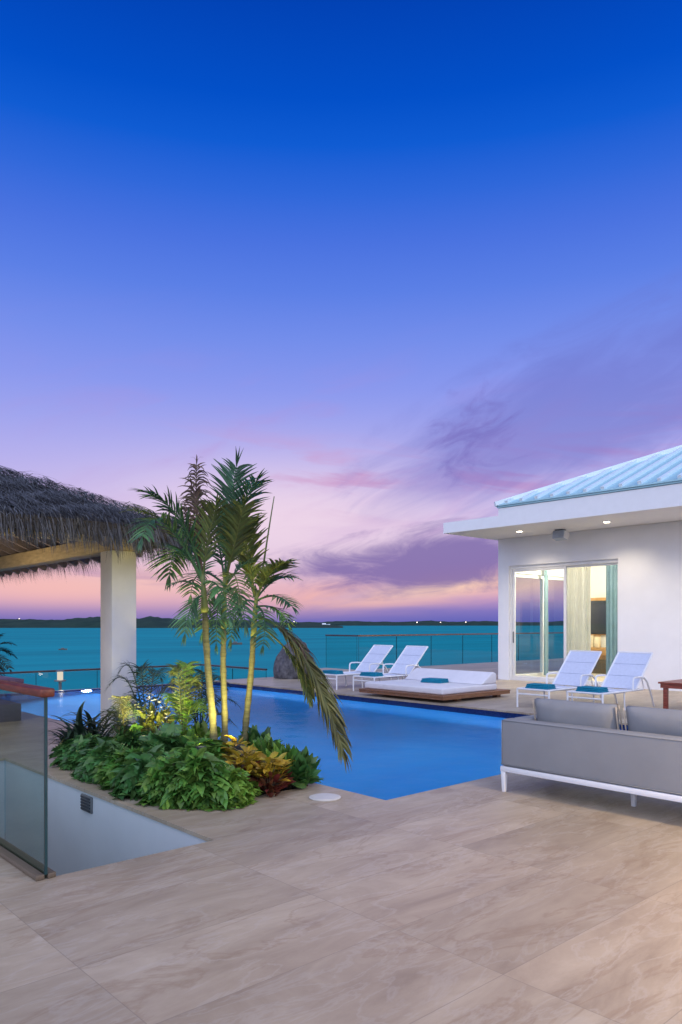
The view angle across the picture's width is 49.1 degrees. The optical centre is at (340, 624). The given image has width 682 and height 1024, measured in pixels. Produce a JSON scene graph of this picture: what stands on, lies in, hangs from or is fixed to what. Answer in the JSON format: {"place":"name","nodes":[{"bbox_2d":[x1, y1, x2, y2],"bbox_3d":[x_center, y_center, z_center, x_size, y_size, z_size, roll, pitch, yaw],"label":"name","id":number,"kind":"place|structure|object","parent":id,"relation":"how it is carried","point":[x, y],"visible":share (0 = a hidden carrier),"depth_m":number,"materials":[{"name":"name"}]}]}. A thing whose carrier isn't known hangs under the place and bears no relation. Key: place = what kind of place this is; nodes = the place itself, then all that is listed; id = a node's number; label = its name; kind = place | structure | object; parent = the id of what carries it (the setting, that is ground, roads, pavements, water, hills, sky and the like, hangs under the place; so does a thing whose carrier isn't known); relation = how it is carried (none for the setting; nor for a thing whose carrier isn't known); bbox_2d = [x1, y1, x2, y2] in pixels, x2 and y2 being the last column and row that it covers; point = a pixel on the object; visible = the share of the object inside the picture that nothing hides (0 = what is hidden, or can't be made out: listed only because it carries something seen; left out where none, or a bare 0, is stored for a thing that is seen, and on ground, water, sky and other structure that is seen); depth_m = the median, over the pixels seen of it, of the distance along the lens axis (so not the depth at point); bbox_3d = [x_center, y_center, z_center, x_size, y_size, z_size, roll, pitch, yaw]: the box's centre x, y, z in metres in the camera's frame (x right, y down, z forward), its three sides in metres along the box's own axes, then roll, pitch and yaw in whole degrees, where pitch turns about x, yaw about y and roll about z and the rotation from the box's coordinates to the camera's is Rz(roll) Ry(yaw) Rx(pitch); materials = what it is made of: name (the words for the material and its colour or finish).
{"place":"outdoors","nodes":[
{"label":"outdoors","id":0,"kind":"place"},
{"bbox_2d":[0,633,16,675],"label":"garden palm","id":1,"kind":"object","parent":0,"point":[2,658],"visible":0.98,"depth_m":21.91,"materials":[{"name":"green plant"}]},
{"bbox_2d":[0,675,23,721],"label":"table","id":2,"kind":"object","parent":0,"point":[10,711],"visible":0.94,"depth_m":11.49,"materials":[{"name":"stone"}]},
{"bbox_2d":[0,760,206,875],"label":"stairwell wall","id":3,"kind":"structure","parent":0,"point":[104,833],"depth_m":7.06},
{"bbox_2d":[80,793,92,813],"bbox_3d":[-2.308,1.625,6.758,0.028,0.146,0.221,0,0,-42],"label":"step light","id":4,"kind":"object","parent":3,"relation":"attached to","point":[86,802],"visible":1,"depth_m":6.73,"materials":[{"name":"metal"}]},
{"bbox_2d":[0,616,342,627],"bbox_3d":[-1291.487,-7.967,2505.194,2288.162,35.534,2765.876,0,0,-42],"label":"hills","id":5,"kind":"structure","parent":0,"point":[144,622],"depth_m":1973.76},
{"bbox_2d":[0,626,563,693],"bbox_3d":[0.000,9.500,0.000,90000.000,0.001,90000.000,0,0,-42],"label":"sea","id":6,"kind":"structure","parent":0,"point":[35,649],"depth_m":291.10,"materials":[{"name":"liquid"}]},
{"bbox_2d":[0,683,627,799],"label":"pool water","id":7,"kind":"structure","parent":0,"point":[397,751],"depth_m":10.85,"materials":[{"name":"blue liquid"}]},
{"bbox_2d":[0,658,681,1023],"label":"deck","id":8,"kind":"structure","parent":0,"point":[523,899],"depth_m":3.91,"materials":[{"name":"tile"}]},
{"bbox_2d":[0,680,55,880],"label":"stair balustrade","id":9,"kind":"object","parent":8,"relation":"on","point":[25,863],"visible":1,"depth_m":4.45,"materials":[{"name":"clear glass"}]},
{"bbox_2d":[0,465,194,735],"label":"thatched pavilion","id":10,"kind":"structure","parent":8,"relation":"on","point":[51,525],"depth_m":9.20,"materials":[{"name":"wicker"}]},
{"bbox_2d":[273,638,307,678],"bbox_3d":[-1.320,0.962,20.887,1.178,1.175,1.291,0,0,25],"label":"boulder","id":11,"kind":"object","parent":8,"relation":"on","point":[283,667],"visible":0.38,"depth_m":20.39,"materials":[{"name":"stone"}]},
{"bbox_2d":[309,793,340,801],"bbox_3d":[-0.138,1.490,6.435,0.276,0.015,0.276,0,0,-42],"label":"skimmer lid","id":12,"kind":"object","parent":8,"relation":"on","point":[324,797],"visible":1,"depth_m":6.39,"materials":[{"name":"white plastic"}]},
{"bbox_2d":[325,645,392,689],"bbox_3d":[0.368,1.010,17.831,1.834,0.994,0.744,0,0,-41],"label":"sun lounger","id":13,"kind":"object","parent":8,"relation":"on","point":[374,658],"visible":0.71,"depth_m":18.15,"materials":[{"name":"metal"}]},
{"bbox_2d":[322,670,343,674],"bbox_3d":[-0.198,1.117,17.369,0.300,0.084,0.460,0,0,-42],"label":"folded towel","id":14,"kind":"object","parent":13,"relation":"on","point":[336,672],"visible":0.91,"depth_m":17.26,"materials":[{"name":"teal fabric"}]},
{"bbox_2d":[353,645,427,690],"bbox_3d":[1.157,1.010,17.110,1.834,0.994,0.744,0,0,-43],"label":"sun lounger","id":15,"kind":"object","parent":8,"relation":"on","point":[407,661],"visible":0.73,"depth_m":17.44,"materials":[{"name":"metal"}]},
{"bbox_2d":[360,672,382,676],"bbox_3d":[0.680,1.117,16.653,0.460,0.084,0.300,0,0,42],"label":"folded towel","id":16,"kind":"object","parent":15,"relation":"on","point":[374,674],"visible":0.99,"depth_m":16.55,"materials":[{"name":"teal fabric"}]},
{"bbox_2d":[359,668,509,700],"bbox_3d":[1.946,1.244,15.614,2.140,0.510,2.308,0,0,-42],"label":"daybed","id":17,"kind":"object","parent":8,"relation":"on","point":[460,685],"visible":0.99,"depth_m":15.25,"materials":[{"name":"white fabric"}]},
{"bbox_2d":[421,678,448,682],"bbox_3d":[1.971,1.183,15.691,0.500,0.084,0.340,0,0,39],"label":"folded towel","id":18,"kind":"object","parent":17,"relation":"on","point":[435,680],"visible":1,"depth_m":15.58,"materials":[{"name":"teal fabric"}]},
{"bbox_2d":[325,632,563,665],"bbox_3d":[6.027,0.920,30.381,16.255,1.130,1.625,0,0,-42],"label":"glass railing","id":19,"kind":"object","parent":8,"relation":"on","point":[396,635],"visible":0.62,"depth_m":27.09,"materials":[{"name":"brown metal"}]},
{"bbox_2d":[516,650,601,706],"bbox_3d":[4.076,1.010,13.861,1.834,0.994,0.744,0,0,-42],"label":"sun lounger","id":20,"kind":"object","parent":8,"relation":"on","point":[576,669],"visible":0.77,"depth_m":14.18,"materials":[{"name":"metal"}]},
{"bbox_2d":[525,683,555,689],"bbox_3d":[3.587,1.117,13.417,0.460,0.084,0.300,0,0,45],"label":"folded towel","id":21,"kind":"object","parent":20,"relation":"on","point":[543,686],"visible":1,"depth_m":13.30,"materials":[{"name":"teal fabric"}]},
{"bbox_2d":[443,445,681,690],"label":"villa","id":22,"kind":"object","parent":8,"relation":"on","point":[637,538],"visible":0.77,"depth_m":17.32,"materials":[{"name":"paint"}]},
{"bbox_2d":[544,570,547,674],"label":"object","id":23,"kind":"object","parent":22,"relation":"hanging from","point":[545,622],"visible":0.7,"depth_m":21.18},
{"bbox_2d":[551,529,568,540],"bbox_3d":[5.351,-2.177,18.206,0.269,0.261,0.360,0,0,-42],"label":"soffit speaker","id":24,"kind":"object","parent":22,"relation":"attached to","point":[559,534],"visible":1,"depth_m":18.12},
{"bbox_2d":[510,559,617,685],"bbox_3d":[5.632,-0.029,18.970,0.130,3.058,3.096,0,0,-42],"label":"sliding door","id":25,"kind":"structure","parent":22,"relation":"in","point":[553,566],"depth_m":19.43,"materials":[{"name":"white metal"}]},
{"bbox_2d":[567,566,590,680],"bbox_3d":[6.059,-0.325,19.003,0.127,3.550,0.656,0,0,-42],"label":"sheer curtain","id":26,"kind":"object","parent":22,"relation":"hanging from","point":[578,608],"visible":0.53,"depth_m":18.99,"materials":[{"name":"beige fabric"}]},
{"bbox_2d":[591,598,605,634],"bbox_3d":[8.255,-0.235,22.077,0.080,1.130,2.020,0,0,-42],"label":"television","id":27,"kind":"object","parent":22,"relation":"attached to","point":[598,616],"depth_m":22.54,"materials":[{"name":"black glass"}]},
{"bbox_2d":[591,647,605,673],"bbox_3d":[8.181,1.085,21.895,0.435,0.770,2.250,0,0,-42],"label":"sideboard","id":28,"kind":"object","parent":22,"relation":"on","point":[600,667],"depth_m":22.16,"materials":[{"name":"brown wood"}]},
{"bbox_2d":[606,565,616,674],"bbox_3d":[6.660,-0.325,18.263,0.143,3.550,0.355,0,0,-42],"label":"drape","id":29,"kind":"object","parent":22,"relation":"hanging from","point":[611,612],"visible":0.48,"depth_m":18.29,"materials":[{"name":"teal fabric"}]},
{"bbox_2d":[500,698,681,806],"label":"sofa","id":30,"kind":"object","parent":8,"relation":"on","point":[590,744],"visible":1,"depth_m":6.06,"materials":[{"name":"fabric"}]},
{"bbox_2d":[567,651,654,709],"bbox_3d":[4.796,1.010,13.245,1.834,0.994,0.744,0,0,-42],"label":"sun lounger","id":31,"kind":"object","parent":8,"relation":"on","point":[626,671],"visible":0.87,"depth_m":13.56,"materials":[{"name":"metal"}]},
{"bbox_2d":[576,686,608,692],"bbox_3d":[4.307,1.117,12.802,0.300,0.084,0.460,0,0,-40],"label":"folded towel","id":32,"kind":"object","parent":31,"relation":"on","point":[594,689],"visible":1,"depth_m":12.68,"materials":[{"name":"teal fabric"}]},
{"bbox_2d":[658,679,681,708],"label":"coffee table","id":33,"kind":"object","parent":8,"relation":"on","point":[671,684],"visible":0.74,"depth_m":13.09,"materials":[{"name":"red wood"}]},
{"bbox_2d":[0,0,681,621],"label":"sky","id":34,"kind":"structure","parent":0,"point":[417,262],"materials":[{"name":"blue"}]},
{"bbox_2d":[293,620,563,625],"bbox_3d":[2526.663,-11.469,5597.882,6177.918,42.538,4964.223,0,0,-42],"label":"hills","id":35,"kind":"structure","parent":0,"point":[433,623],"depth_m":4772.33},
{"bbox_2d":[591,634,595,646],"bbox_3d":[7.566,0.504,22.546,0.150,0.388,0.190,0,0,-42],"label":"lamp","id":36,"kind":"object","parent":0,"point":[592,640],"visible":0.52,"depth_m":22.45,"materials":[{"name":"yellow"}]},
{"bbox_2d":[594,635,600,646],"bbox_3d":[7.701,0.519,22.398,0.150,0.358,0.150,0,0,-42],"label":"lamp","id":37,"kind":"object","parent":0,"point":[597,640],"visible":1,"depth_m":22.36,"materials":[{"name":"yellow"}]},
{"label":"bed soil","id":38,"kind":"structure","parent":0,"visible":0},
{"bbox_2d":[41,724,95,744],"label":"strap plant","id":39,"kind":"object","parent":38,"relation":"on","point":[64,737],"visible":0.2,"depth_m":8.30,"materials":[{"name":"green plant"}]},
{"bbox_2d":[48,731,100,769],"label":"leafy shrub","id":40,"kind":"object","parent":38,"relation":"on","point":[67,754],"visible":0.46,"depth_m":7.77,"materials":[{"name":"green plant"}]},
{"bbox_2d":[42,701,113,744],"bbox_3d":[-2.898,1.210,8.420,0.955,0.641,1.017,0,0,-42],"label":"strap plant","id":41,"kind":"object","parent":38,"relation":"on","point":[79,726],"visible":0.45,"depth_m":8.42,"materials":[{"name":"green plant"}]},
{"bbox_2d":[41,709,121,737],"bbox_3d":[-2.878,1.249,8.735,0.869,0.584,0.991,0,0,19],"label":"strap plant","id":42,"kind":"object","parent":38,"relation":"on","point":[87,715],"visible":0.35,"depth_m":8.65,"materials":[{"name":"green plant"}]},
{"bbox_2d":[69,737,128,783],"bbox_3d":[-2.286,1.324,7.401,0.764,0.425,0.755,0,0,-42],"label":"leafy shrub","id":43,"kind":"object","parent":38,"relation":"on","point":[89,760],"visible":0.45,"depth_m":7.23,"materials":[{"name":"green plant"}]},
{"bbox_2d":[92,746,142,789],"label":"leafy shrub","id":44,"kind":"object","parent":38,"relation":"on","point":[103,776],"visible":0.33,"depth_m":6.88,"materials":[{"name":"green plant"}]},
{"bbox_2d":[97,695,140,736],"bbox_3d":[-2.320,1.133,7.899,0.421,0.800,0.729,0,0,-33],"label":"areca palm","id":45,"kind":"object","parent":38,"relation":"on","point":[118,717],"visible":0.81,"depth_m":7.87,"materials":[{"name":"green plant"}]},
{"bbox_2d":[97,720,148,748],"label":"leafy shrub","id":46,"kind":"object","parent":38,"relation":"on","point":[132,734],"visible":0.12,"depth_m":7.76,"materials":[{"name":"green plant"}]},
{"bbox_2d":[109,744,170,800],"bbox_3d":[-1.708,1.303,6.743,0.800,0.466,0.770,0,0,-26],"label":"leafy shrub","id":47,"kind":"object","parent":38,"relation":"on","point":[127,778],"visible":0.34,"depth_m":6.51,"materials":[{"name":"green plant"}]},
{"bbox_2d":[104,660,187,735],"bbox_3d":[-2.249,0.966,8.621,0.984,1.135,0.766,0,0,-42],"label":"shrub","id":48,"kind":"object","parent":38,"relation":"on","point":[138,700],"visible":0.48,"depth_m":8.63,"materials":[{"name":"green plant"}]},
{"bbox_2d":[126,692,189,733],"bbox_3d":[-2.055,1.143,8.226,0.913,0.788,0.927,0,0,11],"label":"leafy shrub","id":49,"kind":"object","parent":38,"relation":"on","point":[158,718],"visible":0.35,"depth_m":8.14,"materials":[{"name":"yellow plant"}]},
{"bbox_2d":[136,721,187,751],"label":"leafy shrub","id":50,"kind":"object","parent":38,"relation":"on","point":[167,735],"visible":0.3,"depth_m":7.46,"materials":[{"name":"green plant"}]},
{"bbox_2d":[135,748,191,805],"bbox_3d":[-1.429,1.307,6.412,0.752,0.457,0.819,0,0,-42],"label":"leafy shrub","id":51,"kind":"object","parent":38,"relation":"on","point":[155,780],"visible":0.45,"depth_m":6.28,"materials":[{"name":"green plant"}]},
{"bbox_2d":[120,454,244,739],"bbox_3d":[-1.589,-0.076,7.353,1.130,3.216,1.366,0,0,-20],"label":"palm tree","id":52,"kind":"object","parent":38,"relation":"on","point":[200,529],"visible":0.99,"depth_m":7.22,"materials":[{"name":"green plant"}]},
{"bbox_2d":[173,727,191,744],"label":"leafy shrub","id":53,"kind":"object","parent":38,"relation":"on","point":[182,733],"visible":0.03,"depth_m":7.68,"materials":[{"name":"green plant"}]},
{"bbox_2d":[159,660,207,731],"bbox_3d":[-1.647,0.962,8.007,0.425,1.143,0.906,0,0,-42],"label":"areca palm","id":54,"kind":"object","parent":38,"relation":"on","point":[182,703],"visible":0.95,"depth_m":8.05,"materials":[{"name":"green plant"}]},
{"bbox_2d":[154,747,236,811],"bbox_3d":[-1.163,1.280,6.289,0.695,0.510,0.692,0,0,9],"label":"leafy shrub","id":55,"kind":"object","parent":38,"relation":"on","point":[197,782],"visible":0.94,"depth_m":6.08,"materials":[{"name":"green plant"}]},
{"bbox_2d":[165,727,232,760],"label":"leafy shrub","id":56,"kind":"object","parent":38,"relation":"on","point":[194,741],"visible":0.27,"depth_m":7.11,"materials":[{"name":"green plant"}]},
{"bbox_2d":[166,667,240,729],"bbox_3d":[-1.569,1.008,8.675,0.912,1.051,0.618,0,0,-42],"label":"areca palm","id":57,"kind":"object","parent":38,"relation":"on","point":[205,694],"visible":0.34,"depth_m":8.62,"materials":[{"name":"green plant"}]},
{"bbox_2d":[187,720,230,746],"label":"leafy shrub","id":58,"kind":"object","parent":38,"relation":"on","point":[201,730],"visible":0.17,"depth_m":8.15,"materials":[{"name":"green plant"}]},
{"bbox_2d":[172,448,275,743],"bbox_3d":[-1.134,-0.116,7.622,0.878,3.294,1.370,0,0,-42],"label":"palm tree","id":59,"kind":"object","parent":38,"relation":"on","point":[238,528],"visible":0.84,"depth_m":7.41,"materials":[{"name":"green plant"}]},
{"bbox_2d":[217,735,255,760],"bbox_3d":[-1.022,1.297,7.177,0.460,0.478,0.421,0,0,-42],"label":"croton","id":60,"kind":"object","parent":38,"relation":"on","point":[232,742],"visible":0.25,"depth_m":7.15,"materials":[{"name":"yellow plant"}]},
{"bbox_2d":[216,764,262,808],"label":"leafy shrub","id":61,"kind":"object","parent":38,"relation":"on","point":[244,791],"visible":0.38,"depth_m":6.21,"materials":[{"name":"green plant"}]},
{"bbox_2d":[234,744,244,755],"bbox_3d":[-0.958,1.335,7.041,0.100,0.390,0.097,0,0,-42],"label":"spike uplight","id":62,"kind":"object","parent":38,"relation":"on","point":[237,746],"visible":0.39,"depth_m":7.01,"materials":[{"name":"metal"}]},
{"bbox_2d":[222,743,264,790],"bbox_3d":[-0.849,1.310,6.670,0.556,0.454,0.552,0,0,-42],"label":"croton","id":63,"kind":"object","parent":38,"relation":"on","point":[243,762],"visible":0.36,"depth_m":6.61,"materials":[{"name":"yellow plant"}]},
{"bbox_2d":[237,724,282,746],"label":"leafy shrub","id":64,"kind":"object","parent":38,"relation":"on","point":[253,733],"visible":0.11,"depth_m":7.80,"materials":[{"name":"green plant"}]},
{"bbox_2d":[251,733,284,760],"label":"leafy shrub","id":65,"kind":"object","parent":38,"relation":"on","point":[262,744],"visible":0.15,"depth_m":7.25,"materials":[{"name":"green plant"}]},
{"bbox_2d":[247,751,295,796],"bbox_3d":[-0.632,1.338,6.606,0.503,0.396,0.476,0,0,-42],"label":"croton","id":66,"kind":"object","parent":38,"relation":"on","point":[272,780],"visible":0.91,"depth_m":6.55,"materials":[{"name":"yellow plant"}]},
{"bbox_2d":[259,740,300,789],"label":"leafy shrub","id":67,"kind":"object","parent":38,"relation":"on","point":[278,747],"visible":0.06,"depth_m":6.91,"materials":[{"name":"green plant"}]},
{"bbox_2d":[217,496,352,770],"bbox_3d":[-0.676,0.099,7.548,1.096,2.870,1.486,0,0,-42],"label":"palm tree","id":68,"kind":"object","parent":38,"relation":"on","point":[316,679],"visible":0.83,"depth_m":7.58,"materials":[{"name":"green plant"}]},
{"bbox_2d":[278,743,304,789],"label":"leafy shrub","id":69,"kind":"object","parent":38,"relation":"on","point":[294,752],"visible":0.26,"depth_m":6.88,"materials":[{"name":"green plant"}]},
{"bbox_2d":[284,746,323,788],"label":"leafy shrub","id":70,"kind":"object","parent":38,"relation":"on","point":[305,763],"visible":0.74,"depth_m":6.78,"materials":[{"name":"green plant"}]},
{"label":"walkway","id":71,"kind":"structure","parent":0,"visible":0},
{"bbox_2d":[54,670,65,689],"bbox_3d":[-7.492,1.808,19.900,0.300,1.184,0.300,0,0,-42],"label":"bollard lantern","id":72,"kind":"object","parent":71,"relation":"on","point":[60,680],"visible":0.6,"depth_m":19.84,"materials":[{"name":"white glass"}]},
{"bbox_2d":[0,664,266,687],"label":"glass railing","id":73,"kind":"object","parent":71,"relation":"on","point":[163,666],"visible":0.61,"depth_m":21.09,"materials":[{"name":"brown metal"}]},
{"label":"pool basin","id":74,"kind":"structure","parent":0,"visible":0},
{"bbox_2d":[0,682,627,729],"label":"pool waterline","id":75,"kind":"object","parent":74,"relation":"attached to","point":[495,713],"visible":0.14,"depth_m":14.92,"materials":[{"name":"tile"}]}
]}

